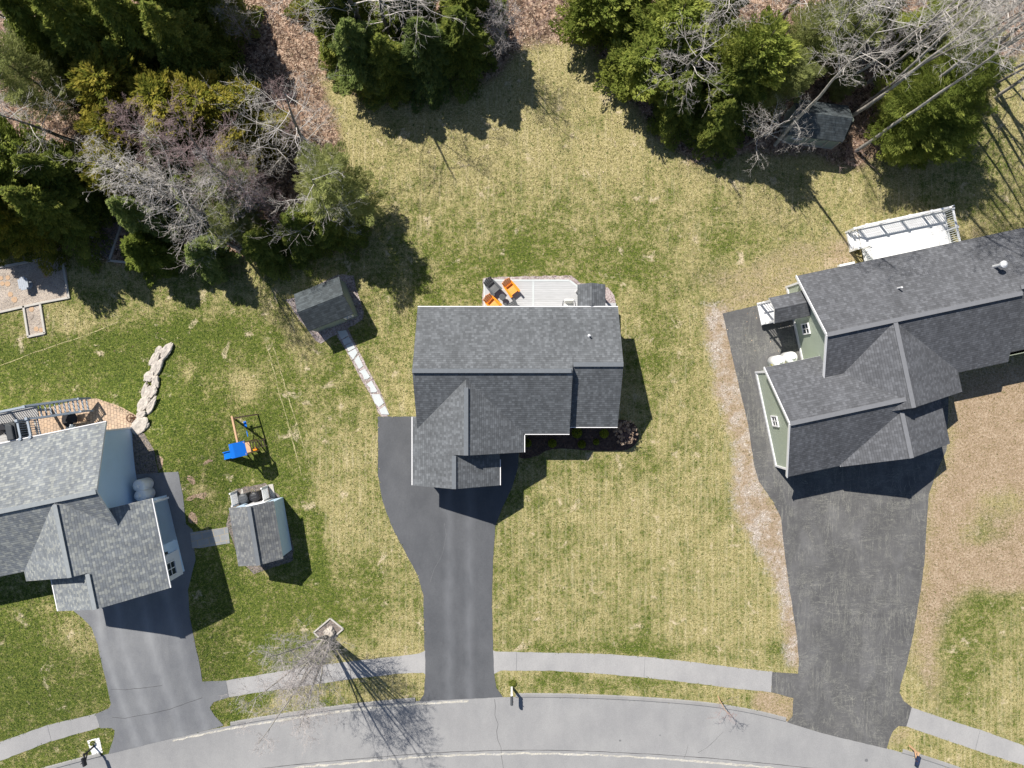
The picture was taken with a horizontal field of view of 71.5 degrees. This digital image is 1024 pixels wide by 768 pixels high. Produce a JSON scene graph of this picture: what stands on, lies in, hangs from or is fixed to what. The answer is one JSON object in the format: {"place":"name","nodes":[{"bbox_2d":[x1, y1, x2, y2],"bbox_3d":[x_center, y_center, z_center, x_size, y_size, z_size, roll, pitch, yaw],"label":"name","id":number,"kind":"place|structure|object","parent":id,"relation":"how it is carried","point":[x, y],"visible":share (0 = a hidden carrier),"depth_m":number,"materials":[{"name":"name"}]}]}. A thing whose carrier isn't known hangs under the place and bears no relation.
{"place":"outdoors","nodes":[
{"label":"outdoors","id":0,"kind":"place"},
{"bbox_2d":[0,713,99,760],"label":"sidewalk","id":1,"kind":"structure","parent":0,"point":[21,743],"depth_m":45.63,"materials":[{"name":"concrete"}]},
{"bbox_2d":[74,472,228,753],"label":"driveway","id":2,"kind":"structure","parent":0,"point":[144,641],"depth_m":44.85,"materials":[{"name":"asphalt"}]},
{"bbox_2d":[190,527,229,547],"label":"paver path","id":3,"kind":"structure","parent":0,"point":[211,537],"depth_m":45.41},
{"bbox_2d":[226,651,424,696],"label":"sidewalk","id":4,"kind":"structure","parent":0,"point":[413,663],"depth_m":45.99,"materials":[{"name":"concrete"}]},
{"bbox_2d":[378,416,518,700],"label":"driveway","id":5,"kind":"structure","parent":0,"point":[458,625],"depth_m":45.98,"materials":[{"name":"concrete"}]},
{"bbox_2d":[60,697,946,767],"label":"road","id":6,"kind":"structure","parent":0,"point":[573,725],"depth_m":45.99,"materials":[{"name":"asphalt"}]},
{"bbox_2d":[293,752,772,767],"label":"road marking line","id":7,"kind":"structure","parent":6,"relation":"on","point":[572,754],"depth_m":45.99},
{"bbox_2d":[0,0,1023,767],"bbox_3d":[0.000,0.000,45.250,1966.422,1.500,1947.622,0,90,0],"label":"ground","id":8,"kind":"structure","parent":0,"point":[968,444],"depth_m":46.00,"materials":[{"name":"plant"}]},
{"bbox_2d":[0,258,69,337],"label":"gravel patch","id":9,"kind":"object","parent":8,"relation":"on","point":[36,292],"visible":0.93,"depth_m":45.99,"materials":[{"name":"gravel"}]},
{"bbox_2d":[0,23,81,122],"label":"pine tree","id":10,"kind":"object","parent":8,"relation":"on","point":[17,59],"visible":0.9,"depth_m":41.24,"materials":[{"name":"green plant"}]},
{"bbox_2d":[0,201,82,276],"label":"hemlock tree","id":11,"kind":"object","parent":8,"relation":"on","point":[17,239],"visible":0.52,"depth_m":43.65,"materials":[{"name":"green plant"}]},
{"bbox_2d":[0,113,84,210],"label":"cedar tree","id":12,"kind":"object","parent":8,"relation":"on","point":[11,142],"visible":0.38,"depth_m":40.42,"materials":[{"name":"green plant"}]},
{"bbox_2d":[0,0,85,114],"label":"hemlock tree","id":13,"kind":"object","parent":8,"relation":"on","point":[22,18],"visible":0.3,"depth_m":40.08,"materials":[{"name":"green plant"}]},
{"bbox_2d":[0,79,85,174],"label":"bare tree","id":14,"kind":"object","parent":8,"relation":"on","point":[66,138],"visible":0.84,"depth_m":40.56,"materials":[{"name":"grey plant"}]},
{"bbox_2d":[0,397,93,443],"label":"deck","id":15,"kind":"structure","parent":8,"relation":"on","point":[26,414],"depth_m":42.80,"materials":[{"name":"wood"}]},
{"bbox_2d":[0,180,116,273],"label":"hemlock tree","id":16,"kind":"object","parent":8,"relation":"on","point":[26,202],"visible":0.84,"depth_m":42.48,"materials":[{"name":"green plant"}]},
{"bbox_2d":[11,148,118,231],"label":"hemlock tree","id":17,"kind":"object","parent":8,"relation":"on","point":[71,184],"visible":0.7,"depth_m":41.49,"materials":[{"name":"green plant"}]},
{"bbox_2d":[29,0,117,70],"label":"hemlock tree","id":18,"kind":"object","parent":8,"relation":"on","point":[60,18],"visible":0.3,"depth_m":39.20,"materials":[{"name":"green plant"}]},
{"bbox_2d":[30,399,135,435],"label":"patio","id":19,"kind":"structure","parent":8,"relation":"on","point":[113,416],"depth_m":45.34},
{"bbox_2d":[0,421,184,610],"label":"house","id":20,"kind":"structure","parent":8,"relation":"on","point":[82,527],"depth_m":40.76,"materials":[{"name":"grey"}]},
{"bbox_2d":[65,34,144,140],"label":"cedar tree","id":21,"kind":"object","parent":8,"relation":"on","point":[95,80],"visible":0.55,"depth_m":40.49,"materials":[{"name":"green plant"}]},
{"bbox_2d":[72,105,142,156],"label":"cedar tree","id":22,"kind":"object","parent":8,"relation":"on","point":[88,128],"visible":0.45,"depth_m":41.35,"materials":[{"name":"green plant"}]},
{"bbox_2d":[76,135,165,201],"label":"bare tree","id":23,"kind":"object","parent":8,"relation":"on","point":[100,172],"visible":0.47,"depth_m":41.57,"materials":[{"name":"grey plant"}]},
{"bbox_2d":[100,35,161,94],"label":"hemlock tree","id":24,"kind":"object","parent":8,"relation":"on","point":[111,44],"visible":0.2,"depth_m":40.31,"materials":[{"name":"green plant"}]},
{"bbox_2d":[47,109,221,238],"bbox_3d":[-18.906,-11.263,39.476,6.043,13.333,6.542,17,90,0],"label":"bare tree","id":25,"kind":"object","parent":8,"relation":"on","point":[122,171],"visible":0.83,"depth_m":37.11,"materials":[{"name":"grey plant"}]},
{"bbox_2d":[87,0,190,71],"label":"hemlock tree","id":26,"kind":"object","parent":8,"relation":"on","point":[122,19],"visible":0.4,"depth_m":39.45,"materials":[{"name":"green plant"}]},
{"bbox_2d":[100,93,180,169],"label":"bare tree","id":27,"kind":"object","parent":8,"relation":"on","point":[138,124],"visible":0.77,"depth_m":39.51,"materials":[{"name":"grey plant"}]},
{"bbox_2d":[133,433,158,475],"bbox_3d":[-23.173,4.503,44.806,1.557,0.636,3.517,-13,90,0],"label":"stone bed","id":28,"kind":"object","parent":8,"relation":"on","point":[149,464],"visible":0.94,"depth_m":44.72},
{"bbox_2d":[105,192,193,247],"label":"spruce tree","id":29,"kind":"object","parent":8,"relation":"on","point":[130,218],"visible":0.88,"depth_m":42.91,"materials":[{"name":"green plant"}]},
{"bbox_2d":[120,230,188,287],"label":"spruce tree","id":30,"kind":"object","parent":8,"relation":"on","point":[143,253],"visible":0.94,"depth_m":44.05,"materials":[{"name":"green plant"}]},
{"bbox_2d":[119,61,216,151],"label":"cedar tree","id":31,"kind":"object","parent":8,"relation":"on","point":[151,88],"visible":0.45,"depth_m":40.52,"materials":[{"name":"green plant"}]},
{"bbox_2d":[140,136,202,196],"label":"hemlock tree","id":32,"kind":"object","parent":8,"relation":"on","point":[165,147],"visible":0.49,"depth_m":43.38,"materials":[{"name":"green plant"}]},
{"bbox_2d":[102,144,248,255],"bbox_3d":[-17.907,-9.879,40.259,5.756,11.733,5.318,-19,90,0],"label":"bare tree","id":33,"kind":"object","parent":8,"relation":"on","point":[163,192],"visible":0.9,"depth_m":38.28,"materials":[{"name":"grey plant"}]},
{"bbox_2d":[133,0,245,61],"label":"hemlock tree","id":34,"kind":"object","parent":8,"relation":"on","point":[176,4],"visible":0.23,"depth_m":41.45,"materials":[{"name":"green plant"}]},
{"bbox_2d":[168,166,218,230],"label":"hemlock tree","id":35,"kind":"object","parent":8,"relation":"on","point":[178,206],"visible":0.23,"depth_m":43.44,"materials":[{"name":"green plant"}]},
{"bbox_2d":[139,0,254,83],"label":"hemlock tree","id":36,"kind":"object","parent":8,"relation":"on","point":[170,30],"visible":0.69,"depth_m":40.87,"materials":[{"name":"green plant"}]},
{"bbox_2d":[150,78,245,217],"bbox_3d":[-17.064,-12.072,40.199,4.352,11.875,6.069,11,90,0],"label":"bare tree","id":37,"kind":"object","parent":8,"relation":"on","point":[192,140],"visible":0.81,"depth_m":38.00,"materials":[{"name":"grey plant"}]},
{"bbox_2d":[160,67,245,166],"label":"cedar tree","id":38,"kind":"object","parent":8,"relation":"on","point":[193,87],"visible":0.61,"depth_m":40.98,"materials":[{"name":"green plant"}]},
{"bbox_2d":[184,227,241,285],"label":"spruce tree","id":39,"kind":"object","parent":8,"relation":"on","point":[211,270],"visible":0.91,"depth_m":44.00,"materials":[{"name":"green plant"}]},
{"bbox_2d":[181,0,264,64],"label":"hemlock tree","id":40,"kind":"object","parent":8,"relation":"on","point":[221,30],"visible":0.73,"depth_m":44.34,"materials":[{"name":"green plant"}]},
{"bbox_2d":[192,148,266,222],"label":"bare tree","id":41,"kind":"object","parent":8,"relation":"on","point":[223,171],"visible":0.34,"depth_m":41.19,"materials":[{"name":"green plant"}]},
{"bbox_2d":[177,130,283,219],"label":"bare tree","id":42,"kind":"object","parent":8,"relation":"on","point":[236,183],"visible":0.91,"depth_m":39.29,"materials":[{"name":"grey plant"}]},
{"bbox_2d":[203,192,263,249],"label":"pine tree","id":43,"kind":"object","parent":8,"relation":"on","point":[246,218],"visible":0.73,"depth_m":42.02,"materials":[{"name":"green plant"}]},
{"bbox_2d":[212,116,274,175],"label":"cedar tree","id":44,"kind":"object","parent":8,"relation":"on","point":[227,137],"visible":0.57,"depth_m":42.27,"materials":[{"name":"green plant"}]},
{"bbox_2d":[222,414,266,459],"bbox_3d":[-17.412,3.325,44.687,2.788,2.564,2.552,-13,90,0],"label":"swing set","id":45,"kind":"object","parent":8,"relation":"on","point":[240,449],"visible":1,"depth_m":43.74,"materials":[{"name":"plastic"}]},
{"bbox_2d":[215,76,282,150],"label":"cedar tree","id":46,"kind":"object","parent":8,"relation":"on","point":[245,121],"visible":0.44,"depth_m":41.79,"materials":[{"name":"green plant"}]},
{"bbox_2d":[210,149,294,231],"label":"bare tree","id":47,"kind":"object","parent":8,"relation":"on","point":[250,189],"visible":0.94,"depth_m":40.59,"materials":[{"name":"grey plant"}]},
{"bbox_2d":[226,483,293,573],"bbox_3d":[-16.378,9.271,45.863,3.761,0.247,5.631,-16,90,0],"label":"gravel bed","id":48,"kind":"object","parent":8,"relation":"on","point":[286,558],"visible":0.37,"depth_m":45.99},
{"bbox_2d":[229,497,291,565],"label":"shed","id":49,"kind":"structure","parent":48,"relation":"on","point":[260,530],"depth_m":43.48,"materials":[{"name":"grey"}]},
{"bbox_2d":[238,218,292,280],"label":"hemlock tree","id":50,"kind":"object","parent":8,"relation":"on","point":[263,254],"visible":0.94,"depth_m":43.93,"materials":[{"name":"green plant"}]},
{"bbox_2d":[247,104,299,164],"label":"cedar tree","id":51,"kind":"object","parent":8,"relation":"on","point":[260,128],"visible":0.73,"depth_m":42.98,"materials":[{"name":"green plant"}]},
{"bbox_2d":[200,53,352,172],"bbox_3d":[-13.414,-15.103,40.917,9.130,10.370,5.951,6,90,0],"label":"bare tree","id":52,"kind":"object","parent":8,"relation":"on","point":[300,134],"visible":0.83,"depth_m":39.15,"materials":[{"name":"grey plant"}]},
{"bbox_2d":[215,615,354,756],"bbox_3d":[-11.458,16.462,40.288,6.989,11.688,6.613,42,90,0],"label":"bare tree","id":53,"kind":"object","parent":8,"relation":"on","point":[324,644],"visible":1,"depth_m":38.69,"materials":[{"name":"grey plant"}]},
{"bbox_2d":[273,200,338,276],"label":"hemlock tree","id":54,"kind":"object","parent":8,"relation":"on","point":[300,249],"visible":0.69,"depth_m":43.37,"materials":[{"name":"green plant"}]},
{"bbox_2d":[230,697,414,725],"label":"kerb","id":55,"kind":"structure","parent":8,"relation":"on","point":[345,706],"depth_m":45.93,"materials":[{"name":"concrete"}]},
{"bbox_2d":[286,274,363,342],"bbox_3d":[-11.802,-4.857,45.990,4.636,0.001,3.544,-26,90,0],"label":"gravel bed","id":56,"kind":"object","parent":8,"relation":"on","point":[356,299],"visible":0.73,"depth_m":45.99,"materials":[{"name":"gravel"}]},
{"bbox_2d":[294,277,357,331],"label":"shed","id":57,"kind":"structure","parent":56,"relation":"on","point":[325,305],"depth_m":43.66,"materials":[{"name":"grey"}]},
{"bbox_2d":[300,0,376,81],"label":"hemlock tree","id":58,"kind":"object","parent":8,"relation":"on","point":[365,9],"visible":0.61,"depth_m":42.98,"materials":[{"name":"green plant"}]},
{"bbox_2d":[306,189,371,260],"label":"hemlock tree","id":59,"kind":"object","parent":8,"relation":"on","point":[332,235],"visible":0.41,"depth_m":43.92,"materials":[{"name":"green plant"}]},
{"bbox_2d":[291,140,388,232],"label":"pine tree","id":60,"kind":"object","parent":8,"relation":"on","point":[352,190],"visible":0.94,"depth_m":40.38,"materials":[{"name":"green plant"}]},
{"bbox_2d":[242,0,466,50],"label":"bare tree","id":61,"kind":"object","parent":8,"relation":"on","point":[356,13],"visible":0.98,"depth_m":39.97,"materials":[{"name":"grey plant"}]},
{"bbox_2d":[327,16,404,109],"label":"hemlock tree","id":62,"kind":"object","parent":8,"relation":"on","point":[353,35],"visible":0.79,"depth_m":42.40,"materials":[{"name":"green plant"}]},
{"bbox_2d":[361,32,425,111],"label":"hemlock tree","id":63,"kind":"object","parent":8,"relation":"on","point":[383,58],"visible":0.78,"depth_m":43.22,"materials":[{"name":"green plant"}]},
{"bbox_2d":[373,0,438,41],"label":"hemlock tree","id":64,"kind":"object","parent":8,"relation":"on","point":[394,25],"visible":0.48,"depth_m":42.70,"materials":[{"name":"green plant"}]},
{"bbox_2d":[396,16,458,113],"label":"hemlock tree","id":65,"kind":"object","parent":8,"relation":"on","point":[425,66],"visible":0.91,"depth_m":42.85,"materials":[{"name":"green plant"}]},
{"bbox_2d":[434,0,508,70],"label":"hemlock tree","id":66,"kind":"object","parent":8,"relation":"on","point":[473,7],"visible":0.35,"depth_m":42.59,"materials":[{"name":"green plant"}]},
{"bbox_2d":[436,4,508,103],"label":"hemlock tree","id":67,"kind":"object","parent":8,"relation":"on","point":[466,48],"visible":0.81,"depth_m":42.95,"materials":[{"name":"green plant"}]},
{"bbox_2d":[476,0,540,60],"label":"bare tree","id":68,"kind":"object","parent":8,"relation":"on","point":[501,34],"visible":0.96,"depth_m":41.81,"materials":[{"name":"grey plant"}]},
{"bbox_2d":[0,0,1022,251],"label":"undergrowth","id":69,"kind":"object","parent":8,"relation":"on","point":[480,80],"visible":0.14,"depth_m":45.53,"materials":[{"name":"plant"}]},
{"bbox_2d":[0,0,1023,352],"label":"leaf litter","id":70,"kind":"object","parent":8,"relation":"on","point":[466,122],"visible":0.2,"depth_m":45.97,"materials":[{"name":"plant"}]},
{"bbox_2d":[412,283,623,488],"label":"house","id":71,"kind":"structure","parent":8,"relation":"on","point":[491,384],"depth_m":42.05,"materials":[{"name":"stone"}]},
{"bbox_2d":[482,275,614,305],"bbox_3d":[2.439,-5.567,45.988,8.812,0.001,2.933,0,90,0],"label":"gravel border","id":72,"kind":"object","parent":8,"relation":"on","point":[609,296],"visible":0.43,"depth_m":45.99,"materials":[{"name":"stone"}]},
{"bbox_2d":[484,279,615,305],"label":"patio deck","id":73,"kind":"structure","parent":72,"relation":"on","point":[544,292],"depth_m":45.85,"materials":[{"name":"concrete"}]},
{"bbox_2d":[519,419,638,458],"bbox_3d":[4.282,3.407,45.983,7.824,0.001,2.270,-5,90,0],"label":"mulch bed","id":74,"kind":"object","parent":8,"relation":"on","point":[539,445],"visible":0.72,"depth_m":45.98,"materials":[{"name":"brown soil"}]},
{"bbox_2d":[547,0,634,53],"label":"cedar tree","id":75,"kind":"object","parent":8,"relation":"on","point":[573,25],"visible":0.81,"depth_m":42.99,"materials":[{"name":"green plant"}]},
{"bbox_2d":[592,16,687,103],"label":"cedar tree","id":76,"kind":"object","parent":8,"relation":"on","point":[625,59],"visible":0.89,"depth_m":42.27,"materials":[{"name":"green plant"}]},
{"bbox_2d":[516,693,785,721],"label":"kerb","id":77,"kind":"structure","parent":8,"relation":"on","point":[639,698],"depth_m":45.93,"materials":[{"name":"concrete"}]},
{"bbox_2d":[621,0,717,75],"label":"cedar tree","id":78,"kind":"object","parent":8,"relation":"on","point":[690,11],"visible":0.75,"depth_m":40.60,"materials":[{"name":"green plant"}]},
{"bbox_2d":[646,68,706,152],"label":"hemlock tree","id":79,"kind":"object","parent":8,"relation":"on","point":[671,120],"visible":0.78,"depth_m":43.55,"materials":[{"name":"green plant"}]},
{"bbox_2d":[634,2,761,114],"bbox_3d":[10.885,-19.183,41.399,5.388,9.387,8.266,30,90,0],"label":"bare tree","id":80,"kind":"object","parent":8,"relation":"on","point":[690,62],"visible":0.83,"depth_m":39.40,"materials":[{"name":"grey plant"}]},
{"bbox_2d":[681,97,743,169],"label":"hemlock tree","id":81,"kind":"object","parent":8,"relation":"on","point":[713,130],"visible":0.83,"depth_m":43.76,"materials":[{"name":"green plant"}]},
{"bbox_2d":[689,0,749,71],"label":"hemlock tree","id":82,"kind":"object","parent":8,"relation":"on","point":[725,20],"visible":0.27,"depth_m":40.86,"materials":[{"name":"green plant"}]},
{"bbox_2d":[681,49,771,159],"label":"hemlock tree","id":83,"kind":"object","parent":8,"relation":"on","point":[741,96],"visible":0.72,"depth_m":41.61,"materials":[{"name":"green plant"}]},
{"bbox_2d":[696,4,802,113],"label":"cedar tree","id":84,"kind":"object","parent":8,"relation":"on","point":[775,43],"visible":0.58,"depth_m":38.66,"materials":[{"name":"green plant"}]},
{"bbox_2d":[744,90,816,176],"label":"bare tree","id":85,"kind":"object","parent":8,"relation":"on","point":[760,136],"visible":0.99,"depth_m":41.47,"materials":[{"name":"grey plant"}]},
{"bbox_2d":[747,46,827,123],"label":"pine tree","id":86,"kind":"object","parent":8,"relation":"on","point":[799,76],"visible":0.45,"depth_m":41.63,"materials":[{"name":"green plant"}]},
{"bbox_2d":[781,98,853,148],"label":"shed","id":87,"kind":"structure","parent":8,"relation":"on","point":[830,126],"depth_m":43.59,"materials":[{"name":"grey"}]},
{"bbox_2d":[787,0,856,81],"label":"pine tree","id":88,"kind":"object","parent":8,"relation":"on","point":[804,36],"visible":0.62,"depth_m":40.80,"materials":[{"name":"green plant"}]},
{"bbox_2d":[828,64,866,103],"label":"pine tree","id":89,"kind":"object","parent":8,"relation":"on","point":[840,88],"visible":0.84,"depth_m":44.19,"materials":[{"name":"green plant"}]},
{"bbox_2d":[802,0,896,78],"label":"pine tree","id":90,"kind":"object","parent":8,"relation":"on","point":[865,33],"visible":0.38,"depth_m":41.18,"materials":[{"name":"green plant"}]},
{"bbox_2d":[773,0,955,146],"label":"bare tree","id":91,"kind":"object","parent":8,"relation":"on","point":[799,116],"visible":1,"depth_m":32.62,"materials":[{"name":"grey plant"}]},
{"bbox_2d":[755,228,1023,477],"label":"house","id":92,"kind":"structure","parent":8,"relation":"on","point":[891,347],"depth_m":41.94,"materials":[{"name":"grey"}]},
{"bbox_2d":[845,205,960,260],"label":"deck","id":93,"kind":"structure","parent":8,"relation":"on","point":[903,234],"depth_m":45.35,"materials":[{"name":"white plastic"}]},
{"bbox_2d":[869,4,950,79],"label":"hemlock tree","id":94,"kind":"object","parent":8,"relation":"on","point":[911,56],"visible":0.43,"depth_m":43.80,"materials":[{"name":"green plant"}]},
{"bbox_2d":[863,54,982,165],"bbox_3d":[24.180,-16.538,43.025,6.552,7.250,6.180,-17,90,0],"label":"pine tree","id":95,"kind":"object","parent":8,"relation":"on","point":[892,101],"visible":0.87,"depth_m":41.39,"materials":[{"name":"green plant"}]},
{"bbox_2d":[876,96,984,170],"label":"cedar tree","id":96,"kind":"object","parent":8,"relation":"on","point":[952,147],"visible":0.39,"depth_m":42.92,"materials":[{"name":"green plant"}]},
{"bbox_2d":[847,0,1018,78],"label":"bare tree","id":97,"kind":"object","parent":8,"relation":"on","point":[893,48],"visible":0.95,"depth_m":35.08,"materials":[{"name":"grey plant"}]},
{"bbox_2d":[852,0,1021,116],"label":"bare tree","id":98,"kind":"object","parent":8,"relation":"on","point":[879,97],"visible":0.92,"depth_m":36.74,"materials":[{"name":"grey plant"}]},
{"bbox_2d":[851,0,1023,112],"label":"bare tree","id":99,"kind":"object","parent":8,"relation":"on","point":[885,88],"visible":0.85,"depth_m":35.44,"materials":[{"name":"grey plant"}]},
{"bbox_2d":[855,0,1023,152],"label":"bare tree","id":100,"kind":"object","parent":8,"relation":"on","point":[877,136],"visible":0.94,"depth_m":34.52,"materials":[{"name":"grey plant"}]},
{"bbox_2d":[878,0,1022,66],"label":"bare tree","id":101,"kind":"object","parent":8,"relation":"on","point":[903,45],"visible":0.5,"depth_m":40.97,"materials":[{"name":"grey plant"}]},
{"bbox_2d":[891,23,1017,144],"bbox_3d":[26.036,-16.988,42.580,5.286,8.340,6.573,-17,90,0],"label":"pine tree","id":102,"kind":"object","parent":8,"relation":"on","point":[991,71],"visible":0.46,"depth_m":39.78,"materials":[{"name":"green plant"}]},
{"bbox_2d":[928,0,1012,68],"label":"pine tree","id":103,"kind":"object","parent":8,"relation":"on","point":[943,43],"visible":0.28,"depth_m":41.91,"materials":[{"name":"green plant"}]},
{"bbox_2d":[493,651,771,691],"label":"sidewalk","id":104,"kind":"structure","parent":0,"point":[700,673],"depth_m":45.99,"materials":[{"name":"concrete"}]},
{"bbox_2d":[723,305,948,748],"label":"driveway","id":105,"kind":"structure","parent":0,"point":[854,539],"depth_m":45.98,"materials":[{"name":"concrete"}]},
{"bbox_2d":[907,708,1023,764],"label":"sidewalk","id":106,"kind":"structure","parent":0,"point":[988,743],"depth_m":45.99,"materials":[{"name":"concrete"}]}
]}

